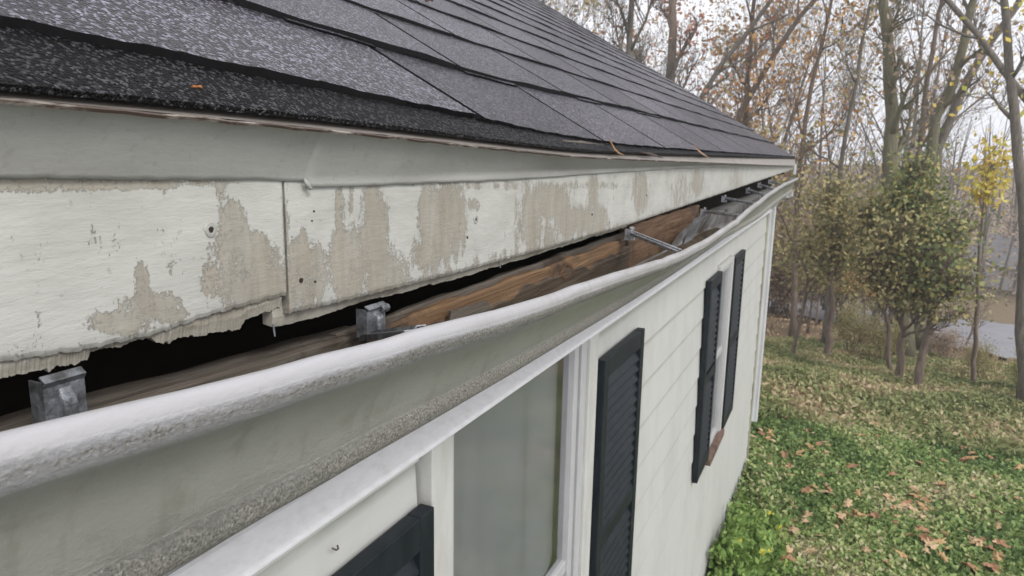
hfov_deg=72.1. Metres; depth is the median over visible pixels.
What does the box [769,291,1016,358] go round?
road
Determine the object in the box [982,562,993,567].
fallen leaf
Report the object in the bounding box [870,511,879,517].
fallen leaf
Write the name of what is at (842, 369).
rough grass
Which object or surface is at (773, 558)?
weed clump
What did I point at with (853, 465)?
fallen leaf
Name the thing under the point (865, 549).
fallen leaf
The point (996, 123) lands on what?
sky
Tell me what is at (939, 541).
fallen leaf
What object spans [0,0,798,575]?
house
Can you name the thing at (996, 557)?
fallen leaf
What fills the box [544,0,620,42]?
bare tree
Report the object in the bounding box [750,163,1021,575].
ground
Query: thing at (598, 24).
bare tree
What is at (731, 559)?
weed clump
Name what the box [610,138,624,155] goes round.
dry leaf
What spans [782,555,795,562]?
fallen leaf
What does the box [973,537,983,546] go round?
fallen leaf
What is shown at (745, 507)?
weed clump
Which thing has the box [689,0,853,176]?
bare tree
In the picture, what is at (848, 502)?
fallen leaf
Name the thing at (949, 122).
bare tree
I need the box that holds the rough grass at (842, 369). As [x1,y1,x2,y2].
[758,335,1023,457]
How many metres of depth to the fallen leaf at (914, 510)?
7.22 m
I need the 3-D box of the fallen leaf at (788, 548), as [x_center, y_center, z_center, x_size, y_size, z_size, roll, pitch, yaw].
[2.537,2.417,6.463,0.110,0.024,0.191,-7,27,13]
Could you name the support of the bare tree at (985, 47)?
on the ground at (1001, 313)
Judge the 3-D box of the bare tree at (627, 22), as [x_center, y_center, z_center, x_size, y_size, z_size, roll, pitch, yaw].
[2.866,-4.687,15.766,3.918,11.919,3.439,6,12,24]
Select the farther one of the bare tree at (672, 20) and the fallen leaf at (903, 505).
the bare tree at (672, 20)
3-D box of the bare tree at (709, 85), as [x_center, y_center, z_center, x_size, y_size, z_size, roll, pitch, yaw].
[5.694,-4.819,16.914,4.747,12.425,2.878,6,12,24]
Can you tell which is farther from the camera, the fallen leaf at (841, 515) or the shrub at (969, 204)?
the shrub at (969, 204)
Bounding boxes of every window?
[415,333,598,575]
[706,255,734,465]
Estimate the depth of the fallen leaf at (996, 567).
6.27 m
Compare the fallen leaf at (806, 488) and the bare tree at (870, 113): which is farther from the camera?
the bare tree at (870, 113)
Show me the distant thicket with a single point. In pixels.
(997, 229)
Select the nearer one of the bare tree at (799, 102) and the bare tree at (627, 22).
the bare tree at (627, 22)
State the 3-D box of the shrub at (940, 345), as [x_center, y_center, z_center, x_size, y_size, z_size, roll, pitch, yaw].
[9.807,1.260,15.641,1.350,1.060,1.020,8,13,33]
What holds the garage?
on the ground at (1001, 313)
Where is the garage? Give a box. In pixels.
[961,233,1018,292]
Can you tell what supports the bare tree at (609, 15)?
on the ground at (1001, 313)
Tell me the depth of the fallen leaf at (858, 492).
7.72 m
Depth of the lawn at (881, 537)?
7.61 m
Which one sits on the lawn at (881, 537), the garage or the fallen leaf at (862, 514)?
the fallen leaf at (862, 514)
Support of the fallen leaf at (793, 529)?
on the lawn at (881, 537)
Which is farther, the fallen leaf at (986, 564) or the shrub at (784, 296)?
the shrub at (784, 296)
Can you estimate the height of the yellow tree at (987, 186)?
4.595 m
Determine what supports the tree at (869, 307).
on the ground at (1001, 313)
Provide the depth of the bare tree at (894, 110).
14.47 m
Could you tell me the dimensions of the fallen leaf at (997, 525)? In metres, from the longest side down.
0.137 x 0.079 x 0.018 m
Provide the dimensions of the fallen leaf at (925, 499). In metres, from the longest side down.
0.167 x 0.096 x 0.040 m
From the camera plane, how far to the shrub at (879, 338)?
14.56 m
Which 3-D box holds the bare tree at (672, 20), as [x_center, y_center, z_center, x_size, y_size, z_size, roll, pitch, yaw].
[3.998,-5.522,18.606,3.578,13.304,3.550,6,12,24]
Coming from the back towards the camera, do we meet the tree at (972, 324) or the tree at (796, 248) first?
the tree at (972, 324)
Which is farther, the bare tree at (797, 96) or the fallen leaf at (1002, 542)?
the bare tree at (797, 96)
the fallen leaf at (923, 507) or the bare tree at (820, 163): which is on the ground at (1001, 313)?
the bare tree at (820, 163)
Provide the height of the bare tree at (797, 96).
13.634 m
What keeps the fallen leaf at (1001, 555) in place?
on the lawn at (881, 537)
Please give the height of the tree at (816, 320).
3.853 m
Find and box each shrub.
[768,235,825,319]
[769,218,817,314]
[770,165,868,314]
[770,223,786,302]
[797,214,867,314]
[810,195,888,314]
[815,163,991,326]
[828,290,879,354]
[855,305,919,358]
[921,325,972,358]
[959,332,1005,377]
[997,346,1017,388]
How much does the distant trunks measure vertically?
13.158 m
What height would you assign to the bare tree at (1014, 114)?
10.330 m
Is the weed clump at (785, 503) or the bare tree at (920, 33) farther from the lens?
the bare tree at (920, 33)
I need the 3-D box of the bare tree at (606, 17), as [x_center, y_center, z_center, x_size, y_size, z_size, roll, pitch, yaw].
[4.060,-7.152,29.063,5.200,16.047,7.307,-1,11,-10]
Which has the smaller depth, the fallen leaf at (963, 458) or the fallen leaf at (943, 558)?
the fallen leaf at (943, 558)
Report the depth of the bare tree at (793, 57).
25.30 m
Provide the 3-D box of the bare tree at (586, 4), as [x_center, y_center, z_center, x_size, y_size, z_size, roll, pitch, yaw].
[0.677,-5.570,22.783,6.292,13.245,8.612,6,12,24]
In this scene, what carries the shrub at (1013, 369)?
on the ground at (1001, 313)
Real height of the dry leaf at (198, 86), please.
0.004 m
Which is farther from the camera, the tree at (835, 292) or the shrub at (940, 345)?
the tree at (835, 292)
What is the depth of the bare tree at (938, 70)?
28.02 m
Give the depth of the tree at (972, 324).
18.91 m
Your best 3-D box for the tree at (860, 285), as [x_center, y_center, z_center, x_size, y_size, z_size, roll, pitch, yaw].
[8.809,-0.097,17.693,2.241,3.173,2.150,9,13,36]
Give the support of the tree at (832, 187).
on the ground at (1001, 313)
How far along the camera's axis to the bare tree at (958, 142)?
33.45 m
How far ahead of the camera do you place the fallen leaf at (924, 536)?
6.64 m
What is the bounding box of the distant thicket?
[770,114,1018,310]
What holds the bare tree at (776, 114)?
on the ground at (1001, 313)
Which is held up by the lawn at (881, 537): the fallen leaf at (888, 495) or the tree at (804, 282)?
the fallen leaf at (888, 495)
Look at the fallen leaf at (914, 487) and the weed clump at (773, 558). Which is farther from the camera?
the fallen leaf at (914, 487)
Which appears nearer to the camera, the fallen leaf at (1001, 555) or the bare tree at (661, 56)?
the fallen leaf at (1001, 555)
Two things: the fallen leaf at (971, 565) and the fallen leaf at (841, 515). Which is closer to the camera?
the fallen leaf at (971, 565)
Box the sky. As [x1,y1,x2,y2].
[544,0,1023,167]
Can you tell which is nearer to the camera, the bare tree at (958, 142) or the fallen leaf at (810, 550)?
the fallen leaf at (810, 550)
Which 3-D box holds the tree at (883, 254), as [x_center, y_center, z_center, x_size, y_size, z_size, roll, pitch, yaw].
[6.743,0.113,11.938,2.542,3.554,2.082,6,12,24]
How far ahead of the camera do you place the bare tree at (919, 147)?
17.13 m
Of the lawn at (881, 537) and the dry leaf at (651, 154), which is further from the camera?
the lawn at (881, 537)
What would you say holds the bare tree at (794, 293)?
on the ground at (1001, 313)
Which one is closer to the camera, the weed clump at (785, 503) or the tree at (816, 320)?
the weed clump at (785, 503)
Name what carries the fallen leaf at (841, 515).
on the lawn at (881, 537)
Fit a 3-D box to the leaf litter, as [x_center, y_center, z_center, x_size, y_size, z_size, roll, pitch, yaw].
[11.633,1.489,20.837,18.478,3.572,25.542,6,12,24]
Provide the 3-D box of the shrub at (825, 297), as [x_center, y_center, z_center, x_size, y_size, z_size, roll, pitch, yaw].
[13.263,-0.960,27.053,6.056,4.583,4.574,-6,13,-32]
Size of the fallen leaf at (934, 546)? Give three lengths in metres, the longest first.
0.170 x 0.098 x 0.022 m
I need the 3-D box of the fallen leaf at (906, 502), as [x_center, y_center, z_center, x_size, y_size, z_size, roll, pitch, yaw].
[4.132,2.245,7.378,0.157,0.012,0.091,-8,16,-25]
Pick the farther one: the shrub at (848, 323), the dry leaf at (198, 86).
the shrub at (848, 323)
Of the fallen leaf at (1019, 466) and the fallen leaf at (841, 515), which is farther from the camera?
the fallen leaf at (1019, 466)
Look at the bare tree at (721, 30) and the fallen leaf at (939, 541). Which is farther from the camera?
the bare tree at (721, 30)
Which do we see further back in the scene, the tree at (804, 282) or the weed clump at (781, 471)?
the tree at (804, 282)
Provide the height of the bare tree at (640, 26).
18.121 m
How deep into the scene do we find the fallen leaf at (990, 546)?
6.57 m
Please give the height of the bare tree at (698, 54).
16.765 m
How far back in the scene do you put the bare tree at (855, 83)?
16.02 m
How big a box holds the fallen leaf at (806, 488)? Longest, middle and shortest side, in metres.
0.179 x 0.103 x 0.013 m
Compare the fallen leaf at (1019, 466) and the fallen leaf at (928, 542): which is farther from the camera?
the fallen leaf at (1019, 466)
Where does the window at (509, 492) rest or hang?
in the house
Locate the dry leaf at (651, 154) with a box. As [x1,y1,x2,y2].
[641,152,662,157]
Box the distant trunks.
[761,88,1023,300]
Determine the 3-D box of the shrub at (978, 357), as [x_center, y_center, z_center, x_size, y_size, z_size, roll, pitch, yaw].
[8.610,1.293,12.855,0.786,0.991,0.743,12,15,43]
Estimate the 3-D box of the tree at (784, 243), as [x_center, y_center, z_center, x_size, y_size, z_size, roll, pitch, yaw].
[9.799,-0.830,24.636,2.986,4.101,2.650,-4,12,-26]
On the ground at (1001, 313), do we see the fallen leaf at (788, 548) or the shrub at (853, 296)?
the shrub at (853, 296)
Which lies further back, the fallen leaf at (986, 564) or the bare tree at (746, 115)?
the bare tree at (746, 115)
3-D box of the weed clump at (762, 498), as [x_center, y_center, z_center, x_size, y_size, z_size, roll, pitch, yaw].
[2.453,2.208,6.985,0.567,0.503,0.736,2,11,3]
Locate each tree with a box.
[541,0,634,49]
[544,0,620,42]
[545,0,619,34]
[551,0,683,72]
[552,0,697,94]
[556,0,684,73]
[593,0,711,84]
[594,0,720,91]
[611,6,702,74]
[637,0,798,144]
[643,0,901,315]
[681,57,833,185]
[685,0,833,141]
[685,0,846,106]
[686,0,831,179]
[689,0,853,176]
[692,1,873,308]
[700,0,929,180]
[726,0,941,305]
[751,0,916,336]
[754,121,860,353]
[757,0,931,309]
[769,0,917,344]
[769,223,842,332]
[770,140,886,357]
[770,212,820,318]
[781,0,1023,327]
[784,220,846,325]
[789,0,1023,323]
[790,168,959,373]
[800,264,864,338]
[822,240,885,341]
[833,190,1000,379]
[839,282,885,335]
[842,0,973,357]
[850,0,1023,312]
[850,26,1023,192]
[853,84,997,203]
[853,128,1012,385]
[903,0,1023,102]
[905,0,979,262]
[913,0,1019,349]
[923,0,1023,404]
[928,0,1021,351]
[945,269,1007,348]
[954,129,1023,380]
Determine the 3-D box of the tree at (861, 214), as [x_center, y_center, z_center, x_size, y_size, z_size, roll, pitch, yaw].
[6.537,-0.233,12.864,2.863,3.916,2.017,6,12,24]
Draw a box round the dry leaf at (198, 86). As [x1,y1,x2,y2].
[191,85,202,89]
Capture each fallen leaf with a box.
[780,451,788,458]
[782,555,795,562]
[785,542,793,556]
[786,525,799,533]
[801,486,810,492]
[803,547,816,554]
[836,511,846,520]
[843,498,852,507]
[846,463,859,467]
[852,513,869,516]
[854,488,861,495]
[860,546,871,552]
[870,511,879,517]
[883,493,897,501]
[894,548,908,558]
[897,503,912,508]
[901,500,911,504]
[908,484,918,491]
[908,503,920,513]
[917,525,932,532]
[917,533,932,540]
[918,496,930,503]
[919,504,928,510]
[921,546,930,553]
[924,537,932,547]
[927,544,938,550]
[933,537,946,545]
[937,548,948,561]
[959,456,971,461]
[961,561,978,572]
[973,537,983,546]
[982,545,996,549]
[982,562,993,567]
[987,562,1000,573]
[988,550,1005,560]
[992,538,1010,547]
[992,553,1001,562]
[995,521,1001,528]
[1014,463,1023,468]
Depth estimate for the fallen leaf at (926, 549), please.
6.48 m
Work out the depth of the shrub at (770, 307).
27.84 m
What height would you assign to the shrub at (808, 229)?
5.970 m
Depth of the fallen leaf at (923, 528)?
6.80 m
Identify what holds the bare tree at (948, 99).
on the ground at (1001, 313)
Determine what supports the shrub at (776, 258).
on the ground at (1001, 313)
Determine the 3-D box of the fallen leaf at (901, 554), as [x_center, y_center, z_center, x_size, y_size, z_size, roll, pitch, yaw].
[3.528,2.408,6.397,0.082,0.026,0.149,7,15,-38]
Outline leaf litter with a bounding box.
[761,309,1019,441]
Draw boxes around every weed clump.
[707,513,784,575]
[719,500,794,575]
[724,490,794,551]
[733,482,791,532]
[739,471,800,516]
[742,458,792,488]
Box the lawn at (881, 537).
[748,373,1023,575]
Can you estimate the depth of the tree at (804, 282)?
19.63 m
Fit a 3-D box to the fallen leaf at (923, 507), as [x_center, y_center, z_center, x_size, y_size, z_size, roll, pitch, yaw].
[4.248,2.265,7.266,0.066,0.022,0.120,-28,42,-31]
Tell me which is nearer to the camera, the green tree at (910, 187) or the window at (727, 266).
the window at (727, 266)
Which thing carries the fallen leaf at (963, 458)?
on the lawn at (881, 537)
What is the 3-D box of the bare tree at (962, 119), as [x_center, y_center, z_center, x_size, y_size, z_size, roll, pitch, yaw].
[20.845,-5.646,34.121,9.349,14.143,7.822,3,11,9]
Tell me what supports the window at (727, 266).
in the house
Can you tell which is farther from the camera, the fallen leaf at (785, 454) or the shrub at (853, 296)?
the shrub at (853, 296)

